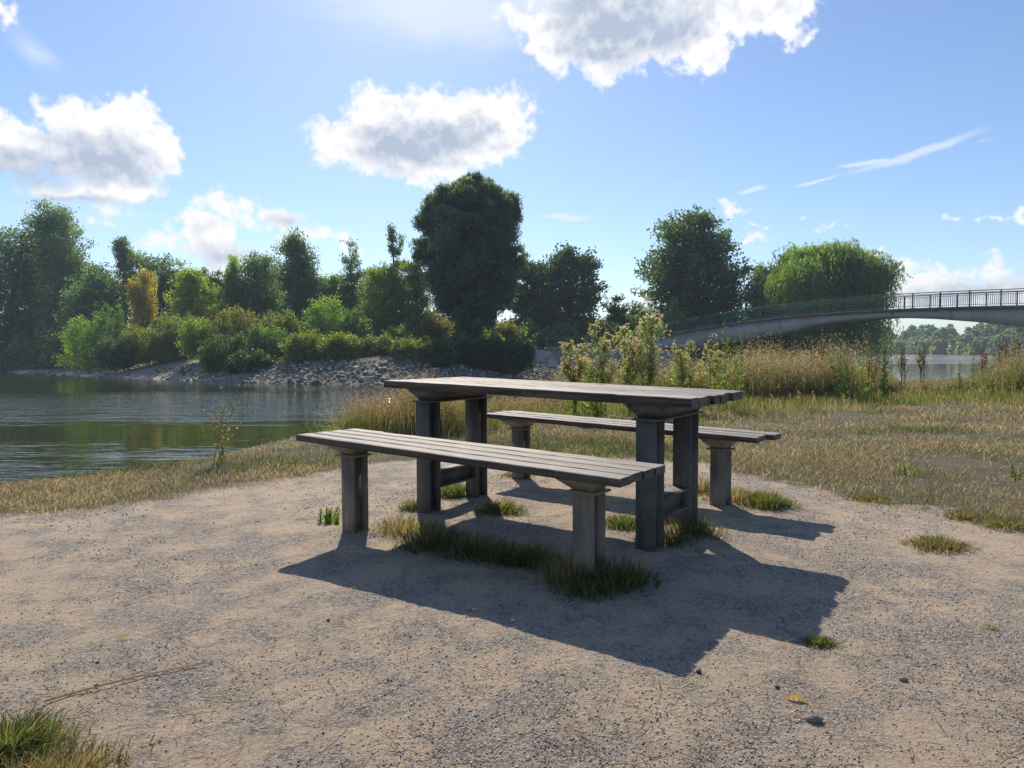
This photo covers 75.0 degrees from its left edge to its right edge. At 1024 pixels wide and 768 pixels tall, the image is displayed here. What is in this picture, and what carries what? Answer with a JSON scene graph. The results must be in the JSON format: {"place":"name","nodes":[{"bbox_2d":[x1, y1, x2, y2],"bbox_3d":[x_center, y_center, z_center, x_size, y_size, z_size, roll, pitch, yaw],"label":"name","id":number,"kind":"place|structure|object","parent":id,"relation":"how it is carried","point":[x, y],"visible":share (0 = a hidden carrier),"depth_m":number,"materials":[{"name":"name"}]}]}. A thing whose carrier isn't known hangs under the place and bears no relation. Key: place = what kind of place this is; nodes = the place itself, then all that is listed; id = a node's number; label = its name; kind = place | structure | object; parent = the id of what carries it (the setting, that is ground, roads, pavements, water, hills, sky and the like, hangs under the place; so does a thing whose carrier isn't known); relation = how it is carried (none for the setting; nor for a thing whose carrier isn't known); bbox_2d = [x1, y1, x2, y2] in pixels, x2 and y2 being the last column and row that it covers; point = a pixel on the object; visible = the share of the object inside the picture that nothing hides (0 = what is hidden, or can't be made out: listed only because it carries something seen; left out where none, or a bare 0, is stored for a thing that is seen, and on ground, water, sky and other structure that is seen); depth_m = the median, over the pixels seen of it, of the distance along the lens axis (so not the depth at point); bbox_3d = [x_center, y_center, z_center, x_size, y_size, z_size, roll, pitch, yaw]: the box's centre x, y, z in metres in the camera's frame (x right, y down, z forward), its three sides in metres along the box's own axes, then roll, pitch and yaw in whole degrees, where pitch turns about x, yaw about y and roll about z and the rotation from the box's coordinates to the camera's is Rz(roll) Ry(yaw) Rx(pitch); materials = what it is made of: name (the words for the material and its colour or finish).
{"place":"outdoors","nodes":[
{"label":"outdoors","id":0,"kind":"place"},
{"bbox_2d":[304,366,611,447],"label":"tall grass","id":1,"kind":"structure","parent":0,"point":[393,416],"depth_m":7.60,"materials":[{"name":"plant"}]},
{"bbox_2d":[0,358,1011,485],"bbox_3d":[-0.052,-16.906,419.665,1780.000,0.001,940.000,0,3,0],"label":"water","id":2,"kind":"structure","parent":0,"point":[53,426],"depth_m":24.38,"materials":[{"name":"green liquid"}]},
{"bbox_2d":[0,350,1023,767],"bbox_3d":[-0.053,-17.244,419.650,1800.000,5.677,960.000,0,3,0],"label":"ground","id":3,"kind":"structure","parent":0,"point":[218,600],"depth_m":2.33,"materials":[{"name":"gravel"}]},
{"bbox_2d":[0,223,56,366],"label":"broadleaf tree","id":4,"kind":"object","parent":3,"relation":"on","point":[12,316],"visible":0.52,"depth_m":101.00,"materials":[{"name":"green plant"}]},
{"bbox_2d":[7,228,70,341],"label":"broadleaf tree","id":5,"kind":"object","parent":3,"relation":"on","point":[26,286],"visible":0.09,"depth_m":103.19,"materials":[{"name":"green plant"}]},
{"bbox_2d":[0,698,101,767],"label":"grass tuft","id":6,"kind":"object","parent":3,"relation":"on","point":[30,731],"visible":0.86,"depth_m":1.63,"materials":[{"name":"plant"}]},
{"bbox_2d":[16,197,101,338],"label":"poplar tree","id":7,"kind":"object","parent":3,"relation":"on","point":[56,265],"visible":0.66,"depth_m":97.51,"materials":[{"name":"green plant"}]},
{"bbox_2d":[0,729,133,767],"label":"grass tuft","id":8,"kind":"object","parent":3,"relation":"on","point":[43,758],"visible":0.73,"depth_m":1.55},
{"bbox_2d":[47,330,88,369],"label":"shrub","id":9,"kind":"object","parent":3,"relation":"on","point":[59,350],"visible":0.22,"depth_m":79.08,"materials":[{"name":"green plant"}]},
{"bbox_2d":[4,733,160,767],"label":"grass tuft","id":10,"kind":"object","parent":3,"relation":"on","point":[89,754],"visible":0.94,"depth_m":1.55,"materials":[{"name":"plant"}]},
{"bbox_2d":[51,314,117,371],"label":"shrub","id":11,"kind":"object","parent":3,"relation":"on","point":[77,344],"visible":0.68,"depth_m":75.04,"materials":[{"name":"green plant"}]},
{"bbox_2d":[51,257,132,334],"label":"broadleaf tree","id":12,"kind":"object","parent":3,"relation":"on","point":[89,293],"visible":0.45,"depth_m":90.02,"materials":[{"name":"green plant"}]},
{"bbox_2d":[86,297,129,349],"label":"shrub","id":13,"kind":"object","parent":3,"relation":"on","point":[118,320],"visible":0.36,"depth_m":77.54,"materials":[{"name":"green plant"}]},
{"bbox_2d":[88,333,141,374],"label":"shrub","id":14,"kind":"object","parent":3,"relation":"on","point":[110,355],"visible":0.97,"depth_m":67.14,"materials":[{"name":"green plant"}]},
{"bbox_2d":[108,235,140,318],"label":"poplar tree","id":15,"kind":"object","parent":3,"relation":"on","point":[121,244],"visible":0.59,"depth_m":98.41,"materials":[{"name":"green plant"}]},
{"bbox_2d":[44,661,214,701],"bbox_3d":[-1.110,0.867,1.959,0.437,0.022,0.022,-2,3,-28],"label":"dry stalk","id":16,"kind":"object","parent":3,"relation":"on","point":[53,698],"visible":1,"depth_m":1.94,"materials":[{"name":"brown plant"}]},
{"bbox_2d":[122,266,162,341],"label":"birch tree","id":17,"kind":"object","parent":3,"relation":"on","point":[144,308],"visible":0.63,"depth_m":79.20,"materials":[{"name":"yellow plant"}]},
{"bbox_2d":[117,320,178,367],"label":"shrub","id":18,"kind":"object","parent":3,"relation":"on","point":[142,344],"visible":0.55,"depth_m":68.53,"materials":[{"name":"green plant"}]},
{"bbox_2d":[105,249,190,322],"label":"broadleaf tree","id":19,"kind":"object","parent":3,"relation":"on","point":[142,261],"visible":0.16,"depth_m":97.11,"materials":[{"name":"green plant"}]},
{"bbox_2d":[148,262,180,324],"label":"broadleaf tree","id":20,"kind":"object","parent":3,"relation":"on","point":[163,279],"visible":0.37,"depth_m":94.30,"materials":[{"name":"green plant"}]},
{"bbox_2d":[145,311,200,363],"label":"shrub","id":21,"kind":"object","parent":3,"relation":"on","point":[167,337],"visible":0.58,"depth_m":67.73,"materials":[{"name":"green plant"}]},
{"bbox_2d":[161,266,224,322],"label":"round tree","id":22,"kind":"object","parent":3,"relation":"on","point":[190,286],"visible":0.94,"depth_m":76.89,"materials":[{"name":"green plant"}]},
{"bbox_2d":[173,316,219,362],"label":"shrub","id":23,"kind":"object","parent":3,"relation":"on","point":[189,345],"visible":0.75,"depth_m":63.07,"materials":[{"name":"green plant"}]},
{"bbox_2d":[203,267,226,317],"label":"broadleaf tree","id":24,"kind":"object","parent":3,"relation":"on","point":[217,279],"visible":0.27,"depth_m":90.69,"materials":[{"name":"green plant"}]},
{"bbox_2d":[194,325,253,378],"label":"shrub","id":25,"kind":"object","parent":3,"relation":"on","point":[211,358],"visible":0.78,"depth_m":57.52,"materials":[{"name":"green plant"}]},
{"bbox_2d":[206,385,250,464],"bbox_3d":[-2.558,0.375,6.007,0.347,0.757,0.275,0,3,0],"label":"dry thistle","id":26,"kind":"object","parent":3,"relation":"on","point":[220,458],"visible":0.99,"depth_m":6.01,"materials":[{"name":"brown plant"}]},
{"bbox_2d":[211,253,252,331],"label":"poplar tree","id":27,"kind":"object","parent":3,"relation":"on","point":[227,298],"visible":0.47,"depth_m":82.81,"materials":[{"name":"green plant"}]},
{"bbox_2d":[205,303,262,348],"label":"shrub","id":28,"kind":"object","parent":3,"relation":"on","point":[242,323],"visible":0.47,"depth_m":65.17,"materials":[{"name":"green plant"}]},
{"bbox_2d":[220,347,278,374],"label":"shrub","id":29,"kind":"object","parent":3,"relation":"on","point":[244,361],"visible":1,"depth_m":55.54,"materials":[{"name":"green plant"}]},
{"bbox_2d":[222,250,284,329],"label":"poplar tree","id":30,"kind":"object","parent":3,"relation":"on","point":[256,289],"visible":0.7,"depth_m":82.57,"materials":[{"name":"green plant"}]},
{"bbox_2d":[233,321,289,356],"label":"shrub","id":31,"kind":"object","parent":3,"relation":"on","point":[266,342],"visible":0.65,"depth_m":59.07,"materials":[{"name":"green plant"}]},
{"bbox_2d":[247,308,308,341],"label":"shrub","id":32,"kind":"object","parent":3,"relation":"on","point":[286,322],"visible":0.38,"depth_m":66.19,"materials":[{"name":"green plant"}]},
{"bbox_2d":[266,227,332,318],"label":"poplar tree","id":33,"kind":"object","parent":3,"relation":"on","point":[296,275],"visible":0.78,"depth_m":78.59,"materials":[{"name":"green plant"}]},
{"bbox_2d":[275,327,325,365],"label":"shrub","id":34,"kind":"object","parent":3,"relation":"on","point":[298,348],"visible":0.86,"depth_m":56.03,"materials":[{"name":"green plant"}]},
{"bbox_2d":[8,358,595,384],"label":"riprap stones","id":35,"kind":"object","parent":3,"relation":"on","point":[404,366],"visible":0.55,"depth_m":53.75,"materials":[{"name":"stone"}]},
{"bbox_2d":[300,292,345,336],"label":"shrub","id":36,"kind":"object","parent":3,"relation":"on","point":[324,323],"visible":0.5,"depth_m":65.03,"materials":[{"name":"green plant"}]},
{"bbox_2d":[316,506,341,524],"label":"leafy weed","id":37,"kind":"object","parent":3,"relation":"on","point":[327,516],"visible":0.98,"depth_m":3.80,"materials":[{"name":"green plant"}]},
{"bbox_2d":[318,270,347,315],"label":"broadleaf tree","id":38,"kind":"object","parent":3,"relation":"on","point":[332,282],"visible":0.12,"depth_m":80.62,"materials":[{"name":"green plant"}]},
{"bbox_2d":[314,331,366,360],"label":"shrub","id":39,"kind":"object","parent":3,"relation":"on","point":[336,345],"visible":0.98,"depth_m":55.06,"materials":[{"name":"green plant"}]},
{"bbox_2d":[333,238,366,312],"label":"poplar tree","id":40,"kind":"object","parent":3,"relation":"on","point":[352,278],"visible":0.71,"depth_m":79.17,"materials":[{"name":"green plant"}]},
{"bbox_2d":[334,306,374,342],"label":"shrub","id":41,"kind":"object","parent":3,"relation":"on","point":[352,324],"visible":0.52,"depth_m":63.40,"materials":[{"name":"green plant"}]},
{"bbox_2d":[357,332,399,356],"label":"shrub","id":42,"kind":"object","parent":3,"relation":"on","point":[373,346],"visible":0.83,"depth_m":56.12,"materials":[{"name":"green plant"}]},
{"bbox_2d":[354,257,422,335],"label":"broadleaf tree","id":43,"kind":"object","parent":3,"relation":"on","point":[387,279],"visible":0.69,"depth_m":72.43,"materials":[{"name":"green plant"}]},
{"bbox_2d":[385,222,408,276],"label":"poplar tree","id":44,"kind":"object","parent":3,"relation":"on","point":[392,239],"visible":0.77,"depth_m":77.08,"materials":[{"name":"green plant"}]},
{"bbox_2d":[380,323,413,340],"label":"shrub","id":45,"kind":"object","parent":3,"relation":"on","point":[400,332],"visible":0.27,"depth_m":63.31,"materials":[{"name":"green plant"}]},
{"bbox_2d":[360,509,447,538],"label":"grass tuft","id":46,"kind":"object","parent":3,"relation":"on","point":[397,526],"visible":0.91,"depth_m":3.53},
{"bbox_2d":[385,335,430,363],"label":"shrub","id":47,"kind":"object","parent":3,"relation":"on","point":[405,349],"visible":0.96,"depth_m":55.10,"materials":[{"name":"green plant"}]},
{"bbox_2d":[391,258,436,339],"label":"broadleaf tree","id":48,"kind":"object","parent":3,"relation":"on","point":[415,279],"visible":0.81,"depth_m":70.99,"materials":[{"name":"green plant"}]},
{"bbox_2d":[0,303,851,370],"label":"undergrowth","id":49,"kind":"object","parent":3,"relation":"on","point":[25,357],"visible":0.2,"depth_m":77.73,"materials":[{"name":"green plant"}]},
{"bbox_2d":[390,519,477,556],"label":"grass tuft","id":50,"kind":"object","parent":3,"relation":"on","point":[428,542],"visible":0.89,"depth_m":3.20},
{"bbox_2d":[417,310,453,343],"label":"shrub","id":51,"kind":"object","parent":3,"relation":"on","point":[431,323],"visible":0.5,"depth_m":65.29,"materials":[{"name":"green plant"}]},
{"bbox_2d":[420,335,461,367],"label":"shrub","id":52,"kind":"object","parent":3,"relation":"on","point":[438,351],"visible":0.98,"depth_m":55.19,"materials":[{"name":"green plant"}]},
{"bbox_2d":[441,483,473,498],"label":"grass tuft","id":53,"kind":"object","parent":3,"relation":"on","point":[454,491],"visible":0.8,"depth_m":4.33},
{"bbox_2d":[408,170,531,341],"bbox_3d":[-3.795,-10.792,61.764,11.112,17.292,9.949,-1,3,-22],"label":"pollard willow","id":54,"kind":"object","parent":3,"relation":"on","point":[467,250],"visible":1,"depth_m":59.18,"materials":[{"name":"green plant"}]},
{"bbox_2d":[432,527,518,561],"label":"grass tuft","id":55,"kind":"object","parent":3,"relation":"on","point":[466,547],"visible":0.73,"depth_m":3.08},
{"bbox_2d":[296,428,664,578],"bbox_3d":[-0.258,0.669,3.157,1.908,0.772,0.406,2,3,36],"label":"bench","id":56,"kind":"object","parent":3,"relation":"on","point":[587,479],"visible":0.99,"depth_m":2.88,"materials":[{"name":"grey wood"}]},
{"bbox_2d":[442,336,537,377],"bbox_3d":[-2.473,-2.322,58.900,9.622,3.720,3.811,0,3,0],"label":"hedge","id":57,"kind":"object","parent":3,"relation":"on","point":[499,356],"visible":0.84,"depth_m":58.08,"materials":[{"name":"green plant"}]},
{"bbox_2d":[471,498,527,515],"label":"grass tuft","id":58,"kind":"object","parent":3,"relation":"on","point":[497,507],"visible":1,"depth_m":3.85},
{"bbox_2d":[466,533,539,567],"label":"grass tuft","id":59,"kind":"object","parent":3,"relation":"on","point":[498,555],"visible":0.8,"depth_m":2.94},
{"bbox_2d":[486,318,521,346],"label":"shrub","id":60,"kind":"object","parent":3,"relation":"on","point":[508,331],"visible":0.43,"depth_m":69.18,"materials":[{"name":"green plant"}]},
{"bbox_2d":[0,379,1023,532],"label":"lawn grass","id":61,"kind":"structure","parent":3,"relation":"on","point":[75,480],"depth_m":5.89,"materials":[{"name":"plant"}]},
{"bbox_2d":[501,257,553,328],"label":"oak tree","id":62,"kind":"object","parent":3,"relation":"on","point":[522,297],"visible":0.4,"depth_m":84.23,"materials":[{"name":"green plant"}]},
{"bbox_2d":[496,536,564,570],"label":"grass tuft","id":63,"kind":"object","parent":3,"relation":"on","point":[524,560],"visible":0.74,"depth_m":2.90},
{"bbox_2d":[384,377,742,551],"bbox_3d":[0.221,0.523,3.777,1.921,1.076,0.743,2,3,35],"label":"picnic table","id":64,"kind":"object","parent":3,"relation":"on","point":[653,408],"visible":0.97,"depth_m":3.47,"materials":[{"name":"grey wood"}]},
{"bbox_2d":[516,240,610,344],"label":"oak tree","id":65,"kind":"object","parent":3,"relation":"on","point":[576,301],"visible":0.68,"depth_m":81.57,"materials":[{"name":"green plant"}]},
{"bbox_2d":[523,542,618,588],"bbox_3d":[0.262,0.723,2.721,0.474,0.161,0.430,0,3,0],"label":"grass tuft","id":66,"kind":"object","parent":3,"relation":"on","point":[560,573],"visible":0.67,"depth_m":2.71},
{"bbox_2d":[558,338,591,415],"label":"thistle","id":67,"kind":"object","parent":3,"relation":"on","point":[572,377],"visible":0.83,"depth_m":9.11,"materials":[{"name":"green plant"}]},
{"bbox_2d":[548,573,628,604],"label":"grass tuft","id":68,"kind":"object","parent":3,"relation":"on","point":[591,591],"visible":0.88,"depth_m":2.55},
{"bbox_2d":[572,320,629,417],"bbox_3d":[1.229,-0.193,9.339,0.810,1.411,0.460,0,3,0],"label":"thistle","id":69,"kind":"object","parent":3,"relation":"on","point":[601,366],"visible":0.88,"depth_m":9.29,"materials":[{"name":"green plant"}]},
{"bbox_2d":[532,337,678,371],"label":"retaining wall","id":70,"kind":"structure","parent":3,"relation":"on","point":[551,355],"depth_m":69.13,"materials":[{"name":"concrete"}]},
{"bbox_2d":[601,292,630,329],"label":"tree","id":71,"kind":"object","parent":3,"relation":"on","point":[616,313],"visible":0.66,"depth_m":83.27,"materials":[{"name":"green plant"}]},
{"bbox_2d":[566,547,674,594],"bbox_3d":[0.419,0.727,2.664,0.473,0.156,0.402,0,3,0],"label":"grass tuft","id":72,"kind":"object","parent":3,"relation":"on","point":[626,576],"visible":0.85,"depth_m":2.64,"materials":[{"name":"plant"}]},
{"bbox_2d":[605,511,635,530],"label":"grass tuft","id":73,"kind":"object","parent":3,"relation":"on","point":[623,522],"visible":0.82,"depth_m":3.52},
{"bbox_2d":[610,323,648,415],"bbox_3d":[1.733,-0.207,9.811,0.658,1.391,0.465,-3,4,-43],"label":"thistle","id":74,"kind":"object","parent":3,"relation":"on","point":[627,371],"visible":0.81,"depth_m":9.75,"materials":[{"name":"green plant"}]},
{"bbox_2d":[487,411,780,505],"bbox_3d":[0.707,0.598,4.464,2.000,0.736,0.372,2,3,36],"label":"bench","id":75,"kind":"object","parent":3,"relation":"on","point":[720,442],"visible":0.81,"depth_m":4.08,"materials":[{"name":"weathered wood"},{"name":"weathered grey concrete"}]},
{"bbox_2d":[624,299,645,322],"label":"shrub","id":76,"kind":"object","parent":3,"relation":"on","point":[633,311],"visible":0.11,"depth_m":85.16,"materials":[{"name":"green plant"}]},
{"bbox_2d":[628,295,671,385],"bbox_3d":[1.940,-0.388,9.603,0.656,1.766,0.553,1,3,21],"label":"thistle","id":77,"kind":"object","parent":3,"relation":"on","point":[651,373],"visible":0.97,"depth_m":9.55,"materials":[{"name":"green plant"}]},
{"bbox_2d":[631,523,700,548],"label":"grass tuft","id":78,"kind":"object","parent":3,"relation":"on","point":[669,540],"visible":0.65,"depth_m":3.22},
{"bbox_2d":[658,297,689,334],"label":"shrub","id":79,"kind":"object","parent":3,"relation":"on","point":[671,316],"visible":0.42,"depth_m":73.43,"materials":[{"name":"green plant"}]},
{"bbox_2d":[667,340,704,387],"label":"thistle","id":80,"kind":"object","parent":3,"relation":"on","point":[682,366],"visible":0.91,"depth_m":10.18,"materials":[{"name":"green plant"}]},
{"bbox_2d":[630,203,759,328],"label":"oak tree","id":81,"kind":"object","parent":3,"relation":"on","point":[706,265],"visible":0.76,"depth_m":77.02,"materials":[{"name":"green plant"}]},
{"bbox_2d":[664,514,732,539],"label":"grass tuft","id":82,"kind":"object","parent":3,"relation":"on","point":[696,531],"visible":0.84,"depth_m":3.38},
{"bbox_2d":[698,332,727,410],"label":"thistle","id":83,"kind":"object","parent":3,"relation":"on","point":[712,359],"visible":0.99,"depth_m":10.56,"materials":[{"name":"green plant"}]},
{"bbox_2d":[719,322,731,406],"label":"leafy weed","id":84,"kind":"object","parent":3,"relation":"on","point":[725,368],"visible":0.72,"depth_m":10.80,"materials":[{"name":"green plant"}]},
{"bbox_2d":[698,484,766,504],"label":"grass tuft","id":85,"kind":"object","parent":3,"relation":"on","point":[743,490],"visible":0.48,"depth_m":4.17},
{"bbox_2d":[730,333,745,405],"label":"leafy weed","id":86,"kind":"object","parent":3,"relation":"on","point":[738,378],"visible":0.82,"depth_m":11.24,"materials":[{"name":"green plant"}]},
{"bbox_2d":[512,384,1023,429],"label":"tall grass","id":87,"kind":"structure","parent":3,"relation":"on","point":[937,395],"depth_m":11.70,"materials":[{"name":"plant"}]},
{"bbox_2d":[731,488,805,510],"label":"grass tuft","id":88,"kind":"object","parent":3,"relation":"on","point":[778,501],"visible":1,"depth_m":3.98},
{"bbox_2d":[756,292,787,353],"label":"shrub","id":89,"kind":"object","parent":3,"relation":"on","point":[775,339],"visible":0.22,"depth_m":65.41,"materials":[{"name":"green plant"}]},
{"bbox_2d":[525,330,1023,404],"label":"tall grass","id":90,"kind":"structure","parent":3,"relation":"on","point":[949,383],"depth_m":14.02,"materials":[{"name":"plant"}]},
{"bbox_2d":[798,634,842,649],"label":"grass tuft","id":91,"kind":"object","parent":3,"relation":"on","point":[821,642],"visible":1,"depth_m":2.11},
{"bbox_2d":[737,237,912,371],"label":"weeping willow","id":92,"kind":"object","parent":3,"relation":"on","point":[837,269],"visible":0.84,"depth_m":65.06,"materials":[{"name":"green plant"}]},
{"bbox_2d":[635,288,1023,351],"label":"footbridge","id":93,"kind":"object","parent":3,"relation":"on","point":[1006,314],"visible":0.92,"depth_m":56.52,"materials":[{"name":"concrete"}]},
{"bbox_2d":[835,355,851,399],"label":"leafy weed","id":94,"kind":"object","parent":3,"relation":"on","point":[844,389],"visible":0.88,"depth_m":11.97,"materials":[{"name":"green plant"}]},
{"bbox_2d":[838,490,899,503],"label":"grass tuft","id":95,"kind":"object","parent":3,"relation":"on","point":[869,497],"visible":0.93,"depth_m":4.18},
{"bbox_2d":[862,329,880,396],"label":"dock stalk","id":96,"kind":"object","parent":3,"relation":"on","point":[871,370],"visible":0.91,"depth_m":12.98,"materials":[{"name":"brown plant"}]},
{"bbox_2d":[877,337,889,396],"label":"leafy weed","id":97,"kind":"object","parent":3,"relation":"on","point":[883,381],"visible":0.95,"depth_m":12.56,"materials":[{"name":"green plant"}]},
{"bbox_2d":[895,532,982,553],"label":"grass tuft","id":98,"kind":"object","parent":3,"relation":"on","point":[942,543],"visible":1,"depth_m":3.13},
{"bbox_2d":[857,323,1023,358],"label":"woods","id":99,"kind":"object","parent":3,"relation":"on","point":[948,340],"visible":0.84,"depth_m":251.69,"materials":[{"name":"green plant"}]},
{"bbox_2d":[931,508,986,522],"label":"grass tuft","id":100,"kind":"object","parent":3,"relation":"on","point":[956,515],"visible":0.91,"depth_m":3.69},
{"bbox_2d":[961,513,1023,531],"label":"grass tuft","id":101,"kind":"object","parent":3,"relation":"on","point":[997,523],"visible":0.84,"depth_m":3.49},
{"bbox_2d":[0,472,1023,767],"bbox_3d":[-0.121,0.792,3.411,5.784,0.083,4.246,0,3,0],"label":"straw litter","id":102,"kind":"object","parent":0,"point":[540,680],"visible":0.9,"depth_m":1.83,"materials":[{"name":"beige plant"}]},
{"bbox_2d":[0,0,1023,349],"label":"sky","id":103,"kind":"structure","parent":0,"point":[199,132],"materials":[{"name":"blue"}]},
{"bbox_2d":[704,329,1023,402],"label":"tall grass","id":104,"kind":"structure","parent":0,"point":[786,381],"depth_m":12.65,"materials":[{"name":"plant"}]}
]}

